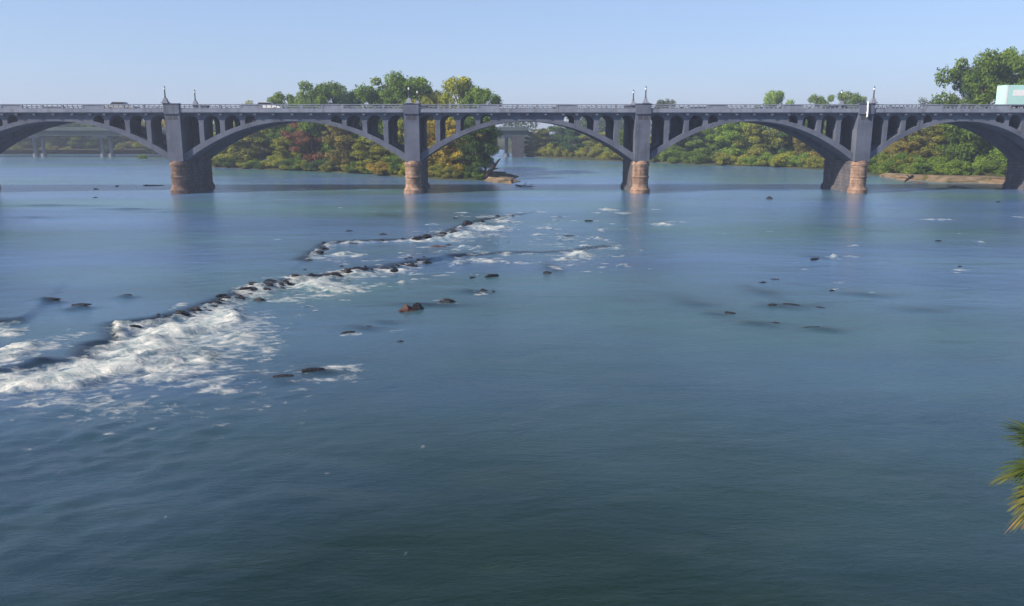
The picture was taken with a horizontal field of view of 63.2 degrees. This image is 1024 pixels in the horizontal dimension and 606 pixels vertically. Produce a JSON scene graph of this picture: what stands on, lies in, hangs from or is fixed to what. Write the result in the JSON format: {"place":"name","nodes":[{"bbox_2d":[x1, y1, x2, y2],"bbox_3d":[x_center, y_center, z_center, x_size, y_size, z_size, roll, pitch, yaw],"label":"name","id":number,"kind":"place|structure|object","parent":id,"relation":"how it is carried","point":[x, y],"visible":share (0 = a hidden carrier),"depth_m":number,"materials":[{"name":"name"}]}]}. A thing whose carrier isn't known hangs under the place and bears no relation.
{"place":"outdoors","nodes":[
{"label":"outdoors","id":0,"kind":"place"},
{"bbox_2d":[1,142,501,153],"bbox_3d":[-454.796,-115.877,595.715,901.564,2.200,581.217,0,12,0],"label":"shore","id":1,"kind":"structure","parent":0,"point":[96,151],"depth_m":329.40,"materials":[{"name":"plant"}]},
{"bbox_2d":[18,135,54,148],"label":"broadleaf tree","id":2,"kind":"object","parent":1,"relation":"on","point":[28,142],"visible":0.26,"depth_m":334.65,"materials":[{"name":"green plant"}]},
{"bbox_2d":[39,142,58,152],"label":"bush","id":3,"kind":"object","parent":1,"relation":"on","point":[48,146],"visible":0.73,"depth_m":328.60,"materials":[{"name":"green plant"}]},
{"bbox_2d":[32,135,70,148],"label":"broadleaf tree","id":4,"kind":"object","parent":1,"relation":"on","point":[53,140],"visible":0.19,"depth_m":332.97,"materials":[{"name":"green plant"}]},
{"bbox_2d":[55,123,91,148],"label":"broadleaf tree","id":5,"kind":"object","parent":1,"relation":"on","point":[81,139],"visible":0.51,"depth_m":334.51,"materials":[{"name":"green plant"}]},
{"bbox_2d":[67,124,99,148],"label":"broadleaf tree","id":6,"kind":"object","parent":1,"relation":"on","point":[89,144],"visible":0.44,"depth_m":333.64,"materials":[{"name":"green plant"}]},
{"bbox_2d":[89,125,124,148],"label":"broadleaf tree","id":7,"kind":"object","parent":1,"relation":"on","point":[115,141],"visible":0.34,"depth_m":332.66,"materials":[{"name":"green plant"}]},
{"bbox_2d":[114,135,139,148],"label":"broadleaf tree","id":8,"kind":"object","parent":1,"relation":"on","point":[127,143],"visible":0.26,"depth_m":334.51,"materials":[{"name":"green plant"}]},
{"bbox_2d":[132,121,154,153],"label":"broadleaf tree","id":9,"kind":"object","parent":1,"relation":"on","point":[138,144],"visible":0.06,"depth_m":319.88,"materials":[{"name":"green plant"}]},
{"bbox_2d":[55,107,956,144],"bbox_3d":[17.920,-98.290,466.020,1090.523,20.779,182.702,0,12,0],"label":"forest","id":10,"kind":"object","parent":1,"relation":"on","point":[602,124],"visible":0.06,"depth_m":426.06,"materials":[{"name":"green plant"}]},
{"bbox_2d":[212,160,518,180],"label":"riverbank","id":11,"kind":"structure","parent":0,"point":[501,174],"depth_m":179.11,"materials":[{"name":"soil"}]},
{"bbox_2d":[212,132,246,161],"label":"broadleaf tree","id":12,"kind":"object","parent":11,"relation":"on","point":[222,153],"visible":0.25,"depth_m":210.28,"materials":[{"name":"green plant"}]},
{"bbox_2d":[226,156,241,166],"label":"bush","id":13,"kind":"object","parent":11,"relation":"on","point":[233,161],"visible":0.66,"depth_m":208.75,"materials":[{"name":"green plant"}]},
{"bbox_2d":[225,127,270,160],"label":"broadleaf tree","id":14,"kind":"object","parent":11,"relation":"on","point":[252,151],"visible":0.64,"depth_m":207.14,"materials":[{"name":"green plant"}]},
{"bbox_2d":[246,125,285,159],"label":"broadleaf tree","id":15,"kind":"object","parent":11,"relation":"on","point":[266,144],"visible":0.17,"depth_m":209.31,"materials":[{"name":"green plant"}]},
{"bbox_2d":[260,155,278,167],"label":"bush","id":16,"kind":"object","parent":11,"relation":"on","point":[267,163],"visible":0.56,"depth_m":203.67,"materials":[{"name":"green plant"}]},
{"bbox_2d":[271,156,288,168],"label":"bush","id":17,"kind":"object","parent":11,"relation":"on","point":[278,161],"visible":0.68,"depth_m":199.79,"materials":[{"name":"green plant"}]},
{"bbox_2d":[265,91,298,154],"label":"broadleaf tree","id":18,"kind":"object","parent":11,"relation":"on","point":[276,97],"visible":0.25,"depth_m":205.09,"materials":[{"name":"green plant"}]},
{"bbox_2d":[279,157,299,169],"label":"bush","id":19,"kind":"object","parent":11,"relation":"on","point":[290,162],"visible":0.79,"depth_m":197.75,"materials":[{"name":"green plant"}]},
{"bbox_2d":[271,136,311,158],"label":"broadleaf tree","id":20,"kind":"object","parent":11,"relation":"on","point":[283,142],"visible":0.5,"depth_m":200.48,"materials":[{"name":"green plant"}]},
{"bbox_2d":[287,155,304,169],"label":"bush","id":21,"kind":"object","parent":11,"relation":"on","point":[298,161],"visible":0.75,"depth_m":197.33,"materials":[{"name":"green plant"}]},
{"bbox_2d":[279,122,329,161],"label":"broadleaf tree","id":22,"kind":"object","parent":11,"relation":"on","point":[309,156],"visible":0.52,"depth_m":198.79,"materials":[{"name":"red plant"}]},
{"bbox_2d":[290,84,323,153],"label":"broadleaf tree","id":23,"kind":"object","parent":11,"relation":"on","point":[301,97],"visible":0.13,"depth_m":202.55,"materials":[{"name":"green plant"}]},
{"bbox_2d":[304,160,318,169],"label":"bush","id":24,"kind":"object","parent":11,"relation":"on","point":[311,165],"visible":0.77,"depth_m":194.43,"materials":[{"name":"green plant"}]},
{"bbox_2d":[313,158,333,169],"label":"bush","id":25,"kind":"object","parent":11,"relation":"on","point":[323,161],"visible":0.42,"depth_m":192.77,"materials":[{"name":"green plant"}]},
{"bbox_2d":[297,80,351,157],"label":"broadleaf tree","id":26,"kind":"object","parent":11,"relation":"on","point":[318,94],"visible":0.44,"depth_m":197.12,"materials":[{"name":"green plant"}]},
{"bbox_2d":[319,160,337,170],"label":"bush","id":27,"kind":"object","parent":11,"relation":"on","point":[323,167],"visible":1,"depth_m":190.51,"materials":[{"name":"green plant"}]},
{"bbox_2d":[316,89,356,133],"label":"broadleaf tree","id":28,"kind":"object","parent":11,"relation":"on","point":[335,101],"visible":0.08,"depth_m":200.52,"materials":[{"name":"green plant"}]},
{"bbox_2d":[321,124,363,164],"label":"tall tree","id":29,"kind":"object","parent":11,"relation":"on","point":[338,150],"visible":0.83,"depth_m":194.22,"materials":[{"name":"green plant"}]},
{"bbox_2d":[334,91,369,160],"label":"broadleaf tree","id":30,"kind":"object","parent":11,"relation":"on","point":[350,95],"visible":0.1,"depth_m":200.32,"materials":[{"name":"green plant"}]},
{"bbox_2d":[343,161,360,171],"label":"bush","id":31,"kind":"object","parent":11,"relation":"on","point":[349,169],"visible":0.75,"depth_m":185.24,"materials":[{"name":"green plant"}]},
{"bbox_2d":[349,136,394,166],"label":"broadleaf tree","id":32,"kind":"object","parent":11,"relation":"on","point":[378,151],"visible":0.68,"depth_m":183.95,"materials":[{"name":"green plant"}]},
{"bbox_2d":[350,87,393,155],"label":"broadleaf tree","id":33,"kind":"object","parent":11,"relation":"on","point":[370,100],"visible":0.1,"depth_m":192.41,"materials":[{"name":"green plant"}]},
{"bbox_2d":[365,161,389,173],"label":"bush","id":34,"kind":"object","parent":11,"relation":"on","point":[376,168],"visible":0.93,"depth_m":176.41,"materials":[{"name":"plant"}]},
{"bbox_2d":[384,150,404,169],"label":"tall tree","id":35,"kind":"object","parent":11,"relation":"on","point":[397,160],"visible":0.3,"depth_m":174.04,"materials":[{"name":"green plant"}]},
{"bbox_2d":[354,70,436,153],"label":"broadleaf tree","id":36,"kind":"object","parent":11,"relation":"on","point":[397,90],"visible":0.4,"depth_m":188.51,"materials":[{"name":"green plant"}]},
{"bbox_2d":[392,96,434,161],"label":"broadleaf tree","id":37,"kind":"object","parent":11,"relation":"on","point":[425,100],"visible":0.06,"depth_m":180.68,"materials":[{"name":"green plant"}]},
{"bbox_2d":[428,162,445,176],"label":"bush","id":38,"kind":"object","parent":11,"relation":"on","point":[438,168],"visible":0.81,"depth_m":166.79,"materials":[{"name":"green plant"}]},
{"bbox_2d":[427,90,453,120],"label":"broadleaf tree","id":39,"kind":"object","parent":11,"relation":"on","point":[435,96],"visible":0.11,"depth_m":187.95,"materials":[{"name":"green plant"}]},
{"bbox_2d":[427,120,459,165],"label":"broadleaf tree","id":40,"kind":"object","parent":11,"relation":"on","point":[431,138],"visible":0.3,"depth_m":168.75,"materials":[{"name":"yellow plant"}]},
{"bbox_2d":[441,165,462,177],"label":"bush","id":41,"kind":"object","parent":11,"relation":"on","point":[451,171],"visible":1,"depth_m":163.80,"materials":[{"name":"green plant"}]},
{"bbox_2d":[432,128,482,170],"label":"broadleaf tree","id":42,"kind":"object","parent":11,"relation":"on","point":[447,156],"visible":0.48,"depth_m":165.41,"materials":[{"name":"green plant"}]},
{"bbox_2d":[440,75,475,159],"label":"tall tree","id":43,"kind":"object","parent":11,"relation":"on","point":[462,84],"visible":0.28,"depth_m":179.46,"materials":[{"name":"green plant"}]},
{"bbox_2d":[460,87,487,134],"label":"tall tree","id":44,"kind":"object","parent":11,"relation":"on","point":[468,99],"visible":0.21,"depth_m":176.98,"materials":[{"name":"green plant"}]},
{"bbox_2d":[455,119,498,172],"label":"tall tree","id":45,"kind":"object","parent":11,"relation":"on","point":[472,145],"visible":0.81,"depth_m":160.68,"materials":[{"name":"green plant"}]},
{"bbox_2d":[465,85,503,170],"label":"tall tree","id":46,"kind":"object","parent":11,"relation":"on","point":[484,96],"visible":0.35,"depth_m":174.19,"materials":[{"name":"green plant"}]},
{"bbox_2d":[482,158,500,178],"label":"fallen tree","id":47,"kind":"object","parent":11,"relation":"on","point":[489,172],"visible":0.99,"depth_m":160.85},
{"bbox_2d":[484,176,520,183],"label":"gravel bar","id":48,"kind":"object","parent":11,"relation":"on","point":[509,179],"visible":0.7,"depth_m":156.29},
{"bbox_2d":[0,133,1023,605],"bbox_3d":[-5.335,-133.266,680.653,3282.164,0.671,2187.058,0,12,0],"label":"water","id":49,"kind":"structure","parent":0,"point":[618,405],"depth_m":32.35,"materials":[{"name":"liquid"}]},
{"bbox_2d":[27,127,528,156],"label":"girder bridge","id":50,"kind":"structure","parent":49,"relation":"on","point":[516,134],"depth_m":287.04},
{"bbox_2d":[399,304,417,311],"bbox_3d":[-5.785,0.551,46.231,1.238,1.022,0.419,-4,12,-17],"label":"rock","id":51,"kind":"object","parent":49,"relation":"in","point":[406,308],"visible":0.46,"depth_m":46.12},
{"bbox_2d":[0,103,1023,193],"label":"arch bridge","id":52,"kind":"structure","parent":49,"relation":"in","point":[847,146],"depth_m":127.51,"materials":[{"name":"concrete"}]},
{"bbox_2d":[105,102,137,107],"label":"car","id":53,"kind":"object","parent":52,"relation":"on","point":[116,106],"visible":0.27,"depth_m":128.19,"materials":[{"name":"silver metal"}]},
{"bbox_2d":[995,85,1023,107],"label":"box truck","id":54,"kind":"object","parent":52,"relation":"on","point":[1009,94],"visible":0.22,"depth_m":129.41,"materials":[{"name":"white metal"}]},
{"bbox_2d":[0,0,1023,132],"label":"sky","id":55,"kind":"structure","parent":0,"point":[52,51],"materials":[{"name":"blue"}]},
{"bbox_2d":[497,136,1005,176],"bbox_3d":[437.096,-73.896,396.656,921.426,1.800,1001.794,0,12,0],"label":"river bank","id":56,"kind":"structure","parent":0,"point":[501,142],"depth_m":246.02,"materials":[{"name":"plant"}]},
{"bbox_2d":[524,128,553,151],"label":"broadleaf tree","id":57,"kind":"object","parent":56,"relation":"on","point":[535,139],"visible":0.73,"depth_m":292.00,"materials":[{"name":"green plant"}]},
{"bbox_2d":[541,142,554,155],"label":"bush","id":58,"kind":"object","parent":56,"relation":"on","point":[548,150],"visible":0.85,"depth_m":284.34,"materials":[{"name":"green plant"}]},
{"bbox_2d":[537,126,574,150],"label":"broadleaf tree","id":59,"kind":"object","parent":56,"relation":"on","point":[554,139],"visible":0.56,"depth_m":293.24,"materials":[{"name":"green plant"}]},
{"bbox_2d":[551,146,565,156],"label":"bush","id":60,"kind":"object","parent":56,"relation":"on","point":[558,152],"visible":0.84,"depth_m":280.94,"materials":[{"name":"green plant"}]},
{"bbox_2d":[558,129,591,152],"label":"broadleaf tree","id":61,"kind":"object","parent":56,"relation":"on","point":[574,135],"visible":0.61,"depth_m":276.90,"materials":[{"name":"green plant"}]},
{"bbox_2d":[579,132,605,152],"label":"broadleaf tree","id":62,"kind":"object","parent":56,"relation":"on","point":[592,145],"visible":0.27,"depth_m":269.51,"materials":[{"name":"green plant"}]},
{"bbox_2d":[588,144,604,156],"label":"bush","id":63,"kind":"object","parent":56,"relation":"on","point":[598,151],"visible":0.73,"depth_m":265.56,"materials":[{"name":"green plant"}]},
{"bbox_2d":[604,150,618,158],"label":"bush","id":64,"kind":"object","parent":56,"relation":"on","point":[609,154],"visible":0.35,"depth_m":258.33,"materials":[{"name":"green plant"}]},
{"bbox_2d":[605,130,623,150],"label":"broadleaf tree","id":65,"kind":"object","parent":56,"relation":"on","point":[621,133],"visible":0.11,"depth_m":260.01,"materials":[{"name":"green plant"}]},
{"bbox_2d":[656,99,675,131],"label":"broadleaf tree","id":66,"kind":"object","parent":56,"relation":"on","point":[666,101],"visible":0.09,"depth_m":291.71,"materials":[{"name":"green plant"}]},
{"bbox_2d":[660,146,691,161],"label":"bush","id":67,"kind":"object","parent":56,"relation":"on","point":[674,151],"visible":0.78,"depth_m":238.60,"materials":[{"name":"green plant"}]},
{"bbox_2d":[676,151,689,162],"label":"bush","id":68,"kind":"object","parent":56,"relation":"on","point":[684,157],"visible":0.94,"depth_m":236.03,"materials":[{"name":"green plant"}]},
{"bbox_2d":[669,125,707,156],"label":"broadleaf tree","id":69,"kind":"object","parent":56,"relation":"on","point":[684,141],"visible":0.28,"depth_m":243.57,"materials":[{"name":"green plant"}]},
{"bbox_2d":[687,147,716,162],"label":"bush","id":70,"kind":"object","parent":56,"relation":"on","point":[698,155],"visible":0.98,"depth_m":230.89,"materials":[{"name":"green plant"}]},
{"bbox_2d":[686,125,730,155],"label":"broadleaf tree","id":71,"kind":"object","parent":56,"relation":"on","point":[701,143],"visible":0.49,"depth_m":238.97,"materials":[{"name":"green plant"}]},
{"bbox_2d":[716,152,738,164],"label":"bush","id":72,"kind":"object","parent":56,"relation":"on","point":[726,158],"visible":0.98,"depth_m":225.22,"materials":[{"name":"green plant"}]},
{"bbox_2d":[707,122,759,156],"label":"broadleaf tree","id":73,"kind":"object","parent":56,"relation":"on","point":[732,133],"visible":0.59,"depth_m":228.61,"materials":[{"name":"green plant"}]},
{"bbox_2d":[732,154,749,164],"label":"bush","id":74,"kind":"object","parent":56,"relation":"on","point":[740,158],"visible":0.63,"depth_m":223.48,"materials":[{"name":"green plant"}]},
{"bbox_2d":[740,155,757,164],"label":"bush","id":75,"kind":"object","parent":56,"relation":"on","point":[752,159],"visible":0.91,"depth_m":221.31,"materials":[{"name":"green plant"}]},
{"bbox_2d":[732,122,788,156],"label":"broadleaf tree","id":76,"kind":"object","parent":56,"relation":"on","point":[765,144],"visible":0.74,"depth_m":222.53,"materials":[{"name":"green plant"}]},
{"bbox_2d":[754,152,777,165],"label":"bush","id":77,"kind":"object","parent":56,"relation":"on","point":[767,156],"visible":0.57,"depth_m":217.54,"materials":[{"name":"green plant"}]},
{"bbox_2d":[755,89,794,151],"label":"broadleaf tree","id":78,"kind":"object","parent":56,"relation":"on","point":[775,97],"visible":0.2,"depth_m":281.13,"materials":[{"name":"green plant"}]},
{"bbox_2d":[770,151,795,166],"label":"bush","id":79,"kind":"object","parent":56,"relation":"on","point":[785,159],"visible":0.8,"depth_m":212.06,"materials":[{"name":"green plant"}]},
{"bbox_2d":[771,120,807,155],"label":"broadleaf tree","id":80,"kind":"object","parent":56,"relation":"on","point":[788,146],"visible":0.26,"depth_m":219.87,"materials":[{"name":"green plant"}]},
{"bbox_2d":[788,152,809,166],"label":"bush","id":81,"kind":"object","parent":56,"relation":"on","point":[795,158],"visible":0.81,"depth_m":209.64,"materials":[{"name":"green plant"}]},
{"bbox_2d":[792,131,824,157],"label":"broadleaf tree","id":82,"kind":"object","parent":56,"relation":"on","point":[806,149],"visible":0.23,"depth_m":212.30,"materials":[{"name":"green plant"}]},
{"bbox_2d":[798,155,820,167],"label":"bush","id":83,"kind":"object","parent":56,"relation":"on","point":[809,160],"visible":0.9,"depth_m":207.03,"materials":[{"name":"green plant"}]},
{"bbox_2d":[807,93,834,134],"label":"broadleaf tree","id":84,"kind":"object","parent":56,"relation":"on","point":[815,99],"visible":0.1,"depth_m":271.02,"materials":[{"name":"green plant"}]},
{"bbox_2d":[837,91,866,107],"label":"broadleaf tree","id":85,"kind":"object","parent":56,"relation":"on","point":[855,98],"visible":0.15,"depth_m":265.67,"materials":[{"name":"green plant"}]},
{"bbox_2d":[867,151,881,171],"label":"bush","id":86,"kind":"object","parent":56,"relation":"on","point":[874,160],"visible":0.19,"depth_m":183.41,"materials":[{"name":"green plant"}]},
{"bbox_2d":[870,156,887,172],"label":"bush","id":87,"kind":"object","parent":56,"relation":"on","point":[874,165],"visible":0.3,"depth_m":180.83,"materials":[{"name":"green plant"}]},
{"bbox_2d":[876,152,912,173],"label":"bush","id":88,"kind":"object","parent":56,"relation":"on","point":[888,162],"visible":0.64,"depth_m":173.21,"materials":[{"name":"green plant"}]},
{"bbox_2d":[882,141,924,157],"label":"broadleaf tree","id":89,"kind":"object","parent":56,"relation":"on","point":[911,147],"visible":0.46,"depth_m":177.16,"materials":[{"name":"green plant"}]},
{"bbox_2d":[886,156,925,172],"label":"bush","id":90,"kind":"object","parent":56,"relation":"on","point":[903,162],"visible":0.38,"depth_m":172.09,"materials":[{"name":"green plant"}]},
{"bbox_2d":[886,131,931,156],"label":"broadleaf tree","id":91,"kind":"object","parent":56,"relation":"on","point":[903,139],"visible":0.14,"depth_m":186.72,"materials":[{"name":"green plant"}]},
{"bbox_2d":[899,157,935,173],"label":"bush","id":92,"kind":"object","parent":56,"relation":"on","point":[920,166],"visible":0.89,"depth_m":167.84,"materials":[{"name":"green plant"}]},
{"bbox_2d":[905,123,957,160],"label":"broadleaf tree","id":93,"kind":"object","parent":56,"relation":"on","point":[935,131],"visible":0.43,"depth_m":184.82,"materials":[{"name":"green plant"}]},
{"bbox_2d":[926,155,948,170],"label":"bush","id":94,"kind":"object","parent":56,"relation":"on","point":[934,160],"visible":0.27,"depth_m":168.72,"materials":[{"name":"green plant"}]},
{"bbox_2d":[932,158,970,174],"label":"bush","id":95,"kind":"object","parent":56,"relation":"on","point":[944,169],"visible":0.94,"depth_m":163.18,"materials":[{"name":"green plant"}]},
{"bbox_2d":[932,123,982,162],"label":"broadleaf tree","id":96,"kind":"object","parent":56,"relation":"on","point":[954,137],"visible":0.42,"depth_m":179.87,"materials":[{"name":"green plant"}]},
{"bbox_2d":[949,64,990,145],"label":"broadleaf tree","id":97,"kind":"object","parent":56,"relation":"on","point":[961,87],"visible":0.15,"depth_m":179.71,"materials":[{"name":"green plant"}]},
{"bbox_2d":[963,166,982,174],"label":"bush","id":98,"kind":"object","parent":56,"relation":"on","point":[973,170],"visible":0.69,"depth_m":162.88,"materials":[{"name":"green plant"}]},
{"bbox_2d":[931,48,1023,163],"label":"broadleaf tree","id":99,"kind":"object","parent":56,"relation":"on","point":[995,70],"visible":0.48,"depth_m":173.84,"materials":[{"name":"green plant"}]},
{"bbox_2d":[966,158,990,173],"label":"bush","id":100,"kind":"object","parent":56,"relation":"on","point":[978,164],"visible":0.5,"depth_m":165.10,"materials":[{"name":"green plant"}]},
{"bbox_2d":[958,136,1004,163],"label":"broadleaf tree","id":101,"kind":"object","parent":56,"relation":"on","point":[965,143],"visible":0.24,"depth_m":175.10,"materials":[{"name":"green plant"}]},
{"bbox_2d":[979,159,1006,173],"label":"bush","id":102,"kind":"object","parent":56,"relation":"on","point":[994,164],"visible":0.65,"depth_m":162.83,"materials":[{"name":"green plant"}]},
{"bbox_2d":[989,144,1007,163],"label":"broadleaf tree","id":103,"kind":"object","parent":56,"relation":"on","point":[995,152],"visible":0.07,"depth_m":170.77,"materials":[{"name":"green plant"}]},
{"bbox_2d":[997,46,1023,84],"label":"broadleaf tree","id":104,"kind":"object","parent":56,"relation":"on","point":[1011,52],"visible":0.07,"depth_m":177.15,"materials":[{"name":"green plant"}]},
{"bbox_2d":[880,173,1004,183],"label":"beach","id":105,"kind":"structure","parent":0,"point":[958,178],"depth_m":157.35,"materials":[{"name":"sand"}]},
{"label":"near bank","id":106,"kind":"structure","parent":0,"visible":0},
{"bbox_2d":[989,417,1023,532],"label":"palm tree","id":107,"kind":"object","parent":106,"relation":"on","point":[1017,470],"visible":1,"depth_m":13.22,"materials":[{"name":"green plant"}]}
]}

